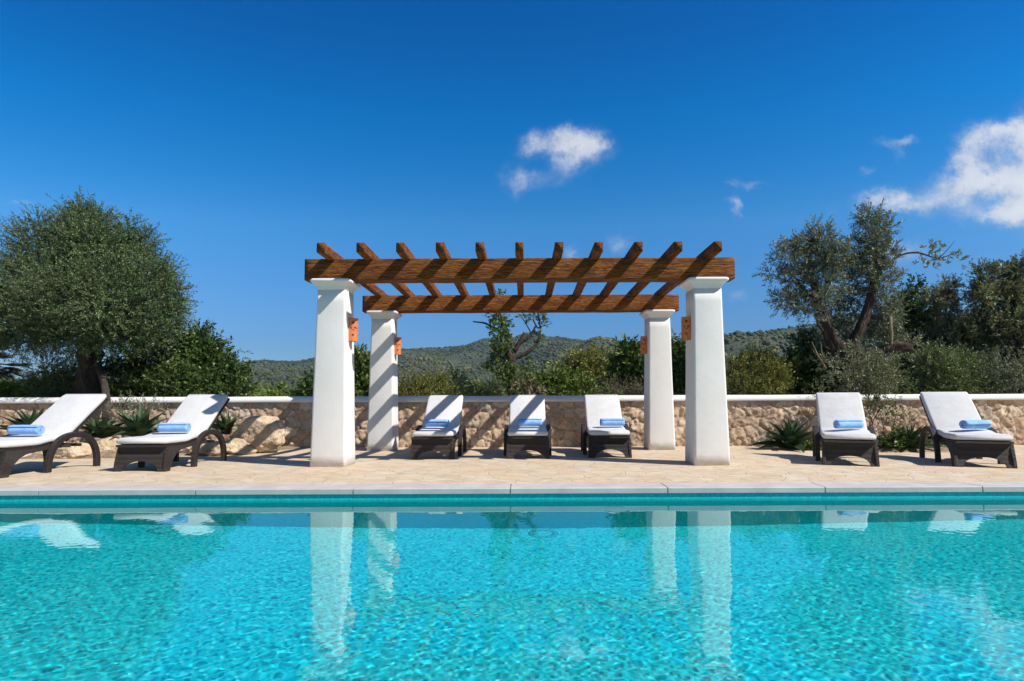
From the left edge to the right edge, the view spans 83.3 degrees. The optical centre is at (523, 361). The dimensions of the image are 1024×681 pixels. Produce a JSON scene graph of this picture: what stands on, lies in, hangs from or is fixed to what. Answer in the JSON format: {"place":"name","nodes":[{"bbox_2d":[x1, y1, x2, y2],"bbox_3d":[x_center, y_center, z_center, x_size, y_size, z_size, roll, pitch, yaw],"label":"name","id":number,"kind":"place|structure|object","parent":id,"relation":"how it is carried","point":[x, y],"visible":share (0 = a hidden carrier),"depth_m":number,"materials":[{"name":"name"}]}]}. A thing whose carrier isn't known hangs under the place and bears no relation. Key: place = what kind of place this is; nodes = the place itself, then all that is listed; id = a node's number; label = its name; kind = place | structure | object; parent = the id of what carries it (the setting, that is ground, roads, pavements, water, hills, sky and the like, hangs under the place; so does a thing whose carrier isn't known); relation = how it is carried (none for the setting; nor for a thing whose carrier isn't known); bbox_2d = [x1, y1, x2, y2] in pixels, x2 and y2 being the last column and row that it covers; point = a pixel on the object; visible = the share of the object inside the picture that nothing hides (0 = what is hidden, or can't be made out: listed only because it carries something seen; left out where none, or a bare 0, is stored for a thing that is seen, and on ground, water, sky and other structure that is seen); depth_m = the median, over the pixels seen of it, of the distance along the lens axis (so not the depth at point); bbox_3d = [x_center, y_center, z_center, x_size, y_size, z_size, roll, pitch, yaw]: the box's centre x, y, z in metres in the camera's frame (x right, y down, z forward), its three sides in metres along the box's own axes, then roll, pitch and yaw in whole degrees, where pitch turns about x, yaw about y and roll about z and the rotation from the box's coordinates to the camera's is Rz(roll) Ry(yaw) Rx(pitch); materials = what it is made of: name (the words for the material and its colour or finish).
{"place":"outdoors","nodes":[
{"label":"outdoors","id":0,"kind":"place"},
{"bbox_2d":[0,315,971,388],"bbox_3d":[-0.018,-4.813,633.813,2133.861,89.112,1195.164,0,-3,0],"label":"hills","id":1,"kind":"structure","parent":0,"point":[455,360],"depth_m":445.02,"materials":[{"name":"green plant"}]},
{"bbox_2d":[2,312,990,394],"bbox_3d":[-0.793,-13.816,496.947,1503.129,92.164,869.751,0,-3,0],"label":"hill forest","id":2,"kind":"object","parent":1,"relation":"on","point":[546,352],"visible":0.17,"depth_m":456.61,"materials":[{"name":"green plant"}]},
{"bbox_2d":[0,445,1023,485],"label":"deck","id":3,"kind":"structure","parent":0,"point":[564,464],"depth_m":7.50,"materials":[{"name":"beige stone"}]},
{"bbox_2d":[0,394,108,477],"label":"sun lounger","id":4,"kind":"object","parent":3,"relation":"on","point":[63,418],"visible":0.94,"depth_m":7.83,"materials":[{"name":"fabric"}]},
{"bbox_2d":[6,425,44,434],"bbox_3d":[-6.444,0.887,7.454,0.409,0.128,0.129,0,-7,2],"label":"rolled towel","id":5,"kind":"object","parent":4,"relation":"on","point":[25,429],"visible":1,"depth_m":7.40,"materials":[{"name":"blue fabric"}]},
{"bbox_2d":[20,445,303,458],"bbox_3d":[-8.631,1.602,10.364,8.775,0.180,2.403,0,-3,0],"label":"planting bed","id":6,"kind":"object","parent":3,"relation":"on","point":[107,454],"visible":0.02,"depth_m":9.49,"materials":[{"name":"soil"}]},
{"bbox_2d":[0,407,77,436],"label":"agave","id":7,"kind":"object","parent":6,"relation":"on","point":[27,419],"visible":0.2,"depth_m":10.44,"materials":[{"name":"green plant"}]},
{"bbox_2d":[54,442,100,458],"bbox_3d":[-7.351,1.533,9.519,0.884,0.374,0.518,1,-4,-21],"label":"boulder","id":8,"kind":"object","parent":6,"relation":"on","point":[75,452],"visible":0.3,"depth_m":9.33,"materials":[{"name":"stone"}]},
{"bbox_2d":[80,415,128,441],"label":"agave","id":9,"kind":"object","parent":6,"relation":"on","point":[99,432],"visible":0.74,"depth_m":10.12,"materials":[{"name":"green plant"}]},
{"bbox_2d":[97,437,121,450],"bbox_3d":[-7.072,1.505,9.812,0.630,0.432,0.375,0,-3,-8],"label":"boulder","id":10,"kind":"object","parent":6,"relation":"on","point":[108,444],"visible":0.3,"depth_m":9.69,"materials":[{"name":"stone"}]},
{"bbox_2d":[94,405,168,436],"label":"agave","id":11,"kind":"object","parent":6,"relation":"on","point":[140,424],"visible":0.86,"depth_m":10.18,"materials":[{"name":"green plant"}]},
{"bbox_2d":[104,390,171,436],"bbox_3d":[-7.316,0.983,10.825,1.273,0.905,0.762,0,-3,0],"label":"shrub","id":12,"kind":"object","parent":6,"relation":"on","point":[143,405],"visible":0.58,"depth_m":10.86,"materials":[{"name":"green plant"}]},
{"bbox_2d":[182,446,191,452],"bbox_3d":[-5.966,1.495,10.141,0.570,0.388,0.401,0,-3,-2],"label":"boulder","id":13,"kind":"object","parent":6,"relation":"on","point":[187,450],"visible":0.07,"depth_m":9.98,"materials":[{"name":"stone"}]},
{"bbox_2d":[191,439,230,455],"bbox_3d":[-5.342,1.511,9.866,0.773,0.350,0.465,-1,-3,13],"label":"boulder","id":14,"kind":"object","parent":6,"relation":"on","point":[209,449],"visible":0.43,"depth_m":9.67,"materials":[{"name":"stone"}]},
{"bbox_2d":[212,409,237,434],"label":"agave","id":15,"kind":"object","parent":6,"relation":"on","point":[224,425],"visible":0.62,"depth_m":10.42,"materials":[{"name":"green plant"}]},
{"bbox_2d":[225,437,256,454],"bbox_3d":[-4.979,1.550,10.129,0.606,0.423,0.431,0,-3,1],"label":"boulder","id":16,"kind":"object","parent":6,"relation":"on","point":[240,446],"visible":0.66,"depth_m":10.03,"materials":[{"name":"stone"}]},
{"bbox_2d":[229,415,285,452],"bbox_3d":[-4.850,1.358,10.525,1.058,0.739,0.683,-1,-3,12],"label":"boulder","id":17,"kind":"object","parent":6,"relation":"on","point":[264,434],"visible":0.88,"depth_m":10.27,"materials":[{"name":"stone"}]},
{"bbox_2d":[113,394,229,471],"bbox_3d":[-4.966,0.979,8.281,0.796,1.030,1.630,0,-4,0],"label":"sun lounger","id":18,"kind":"object","parent":3,"relation":"on","point":[200,413],"visible":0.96,"depth_m":8.04,"materials":[{"name":"fabric"}]},
{"bbox_2d":[157,423,190,431],"bbox_3d":[-4.907,0.930,8.084,0.409,0.128,0.129,0,-13,-4],"label":"rolled towel","id":19,"kind":"object","parent":18,"relation":"on","point":[173,427],"visible":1,"depth_m":8.04,"materials":[{"name":"blue fabric"}]},
{"bbox_2d":[410,395,466,459],"bbox_3d":[-1.426,1.080,9.797,0.796,1.030,1.630,0,-4,0],"label":"sun lounger","id":20,"kind":"object","parent":3,"relation":"on","point":[438,439],"visible":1,"depth_m":9.59,"materials":[{"name":"fabric"}]},
{"bbox_2d":[424,419,448,426],"bbox_3d":[-1.446,1.029,9.579,0.409,0.128,0.129,-1,8,7],"label":"rolled towel","id":21,"kind":"object","parent":20,"relation":"on","point":[436,422],"visible":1,"depth_m":9.53,"materials":[{"name":"blue fabric"}]},
{"bbox_2d":[0,394,1023,447],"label":"stone wall","id":22,"kind":"structure","parent":3,"relation":"on","point":[484,420],"depth_m":11.61,"materials":[{"name":"beige stone"}]},
{"bbox_2d":[304,241,734,466],"bbox_3d":[-0.056,0.050,9.515,6.138,3.122,3.622,0,-3,0],"label":"pergola","id":23,"kind":"object","parent":3,"relation":"on","point":[700,279],"visible":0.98,"depth_m":8.21,"materials":[{"name":"white paint"}]},
{"bbox_2d":[348,318,357,341],"bbox_3d":[-2.447,-0.450,8.282,0.124,0.330,0.150,1,-3,0],"label":"wall lamp","id":24,"kind":"object","parent":23,"relation":"attached to","point":[352,329],"visible":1,"depth_m":8.22,"materials":[{"name":"ceramic"}]},
{"bbox_2d":[394,337,400,354],"bbox_3d":[-2.403,-0.288,10.997,0.124,0.330,0.150,1,-3,0],"label":"wall lamp","id":25,"kind":"object","parent":23,"relation":"attached to","point":[397,345],"visible":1,"depth_m":10.93,"materials":[{"name":"ceramic"}]},
{"bbox_2d":[640,336,646,353],"bbox_3d":[2.290,-0.308,10.997,0.124,0.330,0.150,1,-3,0],"label":"wall lamp","id":26,"kind":"object","parent":23,"relation":"attached to","point":[643,344],"visible":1,"depth_m":10.93,"materials":[{"name":"ceramic"}]},
{"bbox_2d":[681,316,690,340],"bbox_3d":[2.330,-0.469,8.282,0.124,0.330,0.150,1,-3,0],"label":"wall lamp","id":27,"kind":"object","parent":23,"relation":"attached to","point":[686,329],"visible":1,"depth_m":8.22,"materials":[{"name":"ceramic"}]},
{"bbox_2d":[504,395,551,458],"bbox_3d":[0.064,1.079,9.857,0.796,1.030,1.630,0,-4,0],"label":"sun lounger","id":28,"kind":"object","parent":3,"relation":"on","point":[517,438],"visible":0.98,"depth_m":9.62,"materials":[{"name":"fabric"}]},
{"bbox_2d":[518,419,541,426],"bbox_3d":[0.103,1.032,9.661,0.409,0.128,0.129,0,-40,-2],"label":"rolled towel","id":29,"kind":"object","parent":28,"relation":"on","point":[529,422],"visible":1,"depth_m":9.61,"materials":[{"name":"blue fabric"}]},
{"bbox_2d":[581,395,631,457],"bbox_3d":[1.407,1.080,9.935,0.796,1.030,1.630,0,-4,3],"label":"sun lounger","id":30,"kind":"object","parent":3,"relation":"on","point":[597,436],"visible":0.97,"depth_m":9.72,"materials":[{"name":"fabric"}]},
{"bbox_2d":[600,418,624,425],"bbox_3d":[1.496,1.030,9.734,0.409,0.128,0.129,0,-11,-3],"label":"rolled towel","id":31,"kind":"object","parent":30,"relation":"on","point":[612,421],"visible":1,"depth_m":9.68,"materials":[{"name":"blue fabric"}]},
{"bbox_2d":[812,392,879,466],"bbox_3d":[4.779,0.969,8.609,0.796,1.030,1.630,-2,-5,24],"label":"sun lounger","id":32,"kind":"object","parent":3,"relation":"on","point":[837,443],"visible":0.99,"depth_m":8.49,"materials":[{"name":"fabric"}]},
{"bbox_2d":[833,420,863,428],"bbox_3d":[4.740,0.920,8.410,0.409,0.128,0.129,0,-22,-8],"label":"rolled towel","id":33,"kind":"object","parent":32,"relation":"on","point":[844,424],"visible":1,"depth_m":8.36,"materials":[{"name":"blue fabric"}]},
{"bbox_2d":[757,442,948,452],"bbox_3d":[6.601,1.586,10.729,4.036,0.143,1.669,0,-3,0],"label":"planting bed","id":34,"kind":"object","parent":3,"relation":"on","point":[927,449],"visible":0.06,"depth_m":10.04,"materials":[{"name":"soil"}]},
{"bbox_2d":[745,418,811,451],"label":"agave","id":35,"kind":"object","parent":34,"relation":"on","point":[788,436],"visible":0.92,"depth_m":10.56,"materials":[{"name":"green plant"}]},
{"bbox_2d":[796,439,821,450],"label":"shrub","id":36,"kind":"object","parent":34,"relation":"on","point":[807,442],"visible":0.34,"depth_m":10.42,"materials":[{"name":"green plant"}]},
{"bbox_2d":[802,339,915,429],"bbox_3d":[6.386,0.569,10.944,2.060,1.954,1.112,0,-3,0],"label":"shrub","id":37,"kind":"object","parent":34,"relation":"on","point":[873,373],"visible":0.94,"depth_m":10.90,"materials":[{"name":"green plant"}]},
{"bbox_2d":[866,390,919,436],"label":"shrub","id":38,"kind":"object","parent":34,"relation":"on","point":[892,413],"visible":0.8,"depth_m":10.66,"materials":[{"name":"green plant"}]},
{"bbox_2d":[876,427,919,452],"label":"shrub","id":39,"kind":"object","parent":34,"relation":"on","point":[891,437],"visible":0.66,"depth_m":10.04,"materials":[{"name":"green plant"}]},
{"bbox_2d":[886,423,945,448],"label":"agave","id":40,"kind":"object","parent":34,"relation":"on","point":[913,437],"visible":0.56,"depth_m":10.03,"materials":[{"name":"green plant"}]},
{"bbox_2d":[919,392,1017,468],"bbox_3d":[6.349,0.943,8.346,0.796,1.030,1.630,-2,-5,21],"label":"sun lounger","id":41,"kind":"object","parent":3,"relation":"on","point":[946,413],"visible":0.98,"depth_m":8.23,"materials":[{"name":"fabric"}]},
{"bbox_2d":[959,420,991,428],"bbox_3d":[6.369,0.890,8.124,0.409,0.128,0.129,0,28,-9],"label":"rolled towel","id":42,"kind":"object","parent":41,"relation":"on","point":[974,424],"visible":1,"depth_m":8.07,"materials":[{"name":"blue fabric"}]},
{"bbox_2d":[0,492,1023,501],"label":"swimming pool","id":43,"kind":"structure","parent":0,"point":[510,496],"depth_m":5.87,"materials":[{"name":"teal tile"}]},
{"bbox_2d":[0,498,1023,680],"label":"pool water","id":44,"kind":"structure","parent":43,"relation":"in","point":[889,589],"depth_m":3.14,"materials":[{"name":"teal liquid"}]},
{"bbox_2d":[0,482,1023,495],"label":"pool coping","id":45,"kind":"object","parent":43,"relation":"on","point":[511,488],"visible":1,"depth_m":5.86,"materials":[{"name":"stone"}]},
{"bbox_2d":[0,0,1023,492],"label":"sky","id":46,"kind":"structure","parent":0,"point":[257,134],"materials":[{"name":"blue"}]},
{"bbox_3d":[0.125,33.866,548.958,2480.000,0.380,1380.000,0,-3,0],"label":"ground","id":47,"kind":"structure","parent":0,"visible":0},
{"bbox_2d":[0,331,31,379],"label":"palm tree","id":48,"kind":"object","parent":47,"relation":"on","point":[5,371],"visible":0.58,"depth_m":15.21,"materials":[{"name":"green plant"}]},
{"bbox_2d":[0,377,44,396],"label":"shrub","id":49,"kind":"object","parent":47,"relation":"on","point":[6,388],"visible":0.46,"depth_m":13.06,"materials":[{"name":"green plant"}]},
{"bbox_2d":[10,353,77,396],"bbox_3d":[-10.618,1.010,12.985,1.931,2.507,1.218,-1,-3,11],"label":"shrub","id":50,"kind":"object","parent":47,"relation":"on","point":[38,385],"visible":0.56,"depth_m":12.77,"materials":[{"name":"green plant"}]},
{"bbox_2d":[0,186,202,438],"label":"olive tree","id":51,"kind":"object","parent":47,"relation":"on","point":[90,298],"visible":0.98,"depth_m":12.15,"materials":[{"name":"green plant"}]},
{"bbox_2d":[102,318,262,396],"bbox_3d":[-8.039,0.610,13.423,4.075,3.395,2.542,0,-3,0],"label":"broadleaf tree","id":52,"kind":"object","parent":47,"relation":"on","point":[204,363],"visible":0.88,"depth_m":13.17,"materials":[{"name":"green plant"}]},
{"bbox_2d":[247,386,286,396],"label":"shrub","id":53,"kind":"object","parent":47,"relation":"on","point":[270,393],"visible":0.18,"depth_m":16.86,"materials":[{"name":"green plant"}]},
{"bbox_2d":[281,369,313,395],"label":"shrub","id":54,"kind":"object","parent":47,"relation":"on","point":[305,384],"visible":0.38,"depth_m":13.80,"materials":[{"name":"green plant"}]},
{"bbox_2d":[354,343,369,395],"bbox_3d":[-3.895,0.887,13.973,1.234,2.844,1.147,3,-5,-42],"label":"young tree","id":55,"kind":"object","parent":47,"relation":"on","point":[361,379],"visible":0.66,"depth_m":13.90,"materials":[{"name":"green plant"}]},
{"bbox_2d":[398,362,460,395],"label":"shrub","id":56,"kind":"object","parent":47,"relation":"on","point":[417,388],"visible":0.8,"depth_m":14.17,"materials":[{"name":"green plant"}]},
{"bbox_2d":[430,365,506,395],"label":"shrub","id":57,"kind":"object","parent":47,"relation":"on","point":[496,387],"visible":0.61,"depth_m":14.99,"materials":[{"name":"green plant"}]},
{"bbox_2d":[0,372,1023,395],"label":"valley scrub","id":58,"kind":"object","parent":47,"relation":"on","point":[285,389],"visible":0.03,"depth_m":23.61,"materials":[{"name":"green plant"}]},
{"bbox_2d":[473,288,551,395],"bbox_3d":[-0.274,-0.194,14.448,2.016,3.408,0.916,0,-3,0],"label":"gnarled tree","id":59,"kind":"object","parent":47,"relation":"on","point":[510,367],"visible":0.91,"depth_m":14.47,"materials":[{"name":"green plant"}]},
{"bbox_2d":[508,375,548,395],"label":"shrub","id":60,"kind":"object","parent":47,"relation":"on","point":[529,389],"visible":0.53,"depth_m":13.50,"materials":[{"name":"green plant"}]},
{"bbox_2d":[517,360,601,395],"bbox_3d":[0.939,1.143,15.317,2.177,2.433,1.916,2,-4,-32],"label":"shrub","id":61,"kind":"object","parent":47,"relation":"on","point":[575,384],"visible":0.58,"depth_m":15.25,"materials":[{"name":"green plant"}]},
{"bbox_2d":[534,343,620,394],"bbox_3d":[2.424,1.051,24.142,4.339,3.719,2.412,0,-3,0],"label":"shrub","id":62,"kind":"object","parent":47,"relation":"on","point":[585,363],"visible":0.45,"depth_m":23.80,"materials":[{"name":"green plant"}]},
{"bbox_2d":[594,373,643,394],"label":"shrub","id":63,"kind":"object","parent":47,"relation":"on","point":[628,388],"visible":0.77,"depth_m":12.95,"materials":[{"name":"green plant"}]},
{"bbox_2d":[596,330,685,394],"bbox_3d":[3.077,0.728,14.063,2.673,3.139,1.591,0,-3,0],"label":"carob tree","id":64,"kind":"object","parent":47,"relation":"on","point":[628,358],"visible":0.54,"depth_m":13.84,"materials":[{"name":"green plant"}]},
{"bbox_2d":[725,340,802,394],"bbox_3d":[5.072,0.845,12.655,1.886,2.698,1.494,0,-3,0],"label":"shrub","id":65,"kind":"object","parent":47,"relation":"on","point":[763,379],"visible":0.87,"depth_m":12.46,"materials":[{"name":"green plant"}]},
{"bbox_2d":[773,324,868,394],"bbox_3d":[7.072,0.697,13.382,3.288,3.106,1.533,1,-4,-19],"label":"broadleaf tree","id":66,"kind":"object","parent":47,"relation":"on","point":[799,355],"visible":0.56,"depth_m":12.99,"materials":[{"name":"green plant"}]},
{"bbox_2d":[752,197,970,393],"bbox_3d":[7.297,-0.823,12.620,4.447,5.612,2.298,1,-4,-19],"label":"olive tree","id":67,"kind":"object","parent":47,"relation":"on","point":[816,295],"visible":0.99,"depth_m":12.46,"materials":[{"name":"green plant"}]},
{"bbox_2d":[829,354,908,393],"bbox_3d":[7.402,0.967,12.479,1.717,2.407,1.384,0,-3,0],"label":"shrub","id":68,"kind":"object","parent":47,"relation":"on","point":[841,389],"visible":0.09,"depth_m":12.33,"materials":[{"name":"green plant"}]},
{"bbox_2d":[867,362,931,393],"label":"shrub","id":69,"kind":"object","parent":47,"relation":"on","point":[903,388],"visible":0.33,"depth_m":12.94,"materials":[{"name":"green plant"}]},
{"bbox_2d":[878,272,949,393],"bbox_3d":[10.801,-0.020,15.616,2.040,4.783,1.812,0,-3,0],"label":"conifer tree","id":70,"kind":"object","parent":47,"relation":"on","point":[915,316],"visible":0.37,"depth_m":15.50,"materials":[{"name":"green plant"}]},
{"bbox_2d":[901,337,1001,393],"bbox_3d":[9.721,0.805,13.119,2.197,2.795,1.688,0,-3,0],"label":"shrub","id":71,"kind":"object","parent":47,"relation":"on","point":[952,378],"visible":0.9,"depth_m":12.94,"materials":[{"name":"green plant"}]},
{"bbox_2d":[907,273,1000,391],"bbox_3d":[11.078,0.024,14.946,2.111,4.593,1.787,0,-3,0],"label":"wild olive tree","id":72,"kind":"object","parent":47,"relation":"on","point":[943,295],"visible":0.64,"depth_m":14.65,"materials":[{"name":"green plant"}]},
{"bbox_2d":[957,248,1023,393],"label":"wild olive tree","id":73,"kind":"object","parent":47,"relation":"on","point":[1005,323],"visible":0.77,"depth_m":14.20,"materials":[{"name":"green plant"}]},
{"bbox_2d":[967,344,1023,393],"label":"shrub","id":74,"kind":"object","parent":47,"relation":"on","point":[999,382],"visible":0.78,"depth_m":12.90,"materials":[{"name":"green plant"}]}
]}

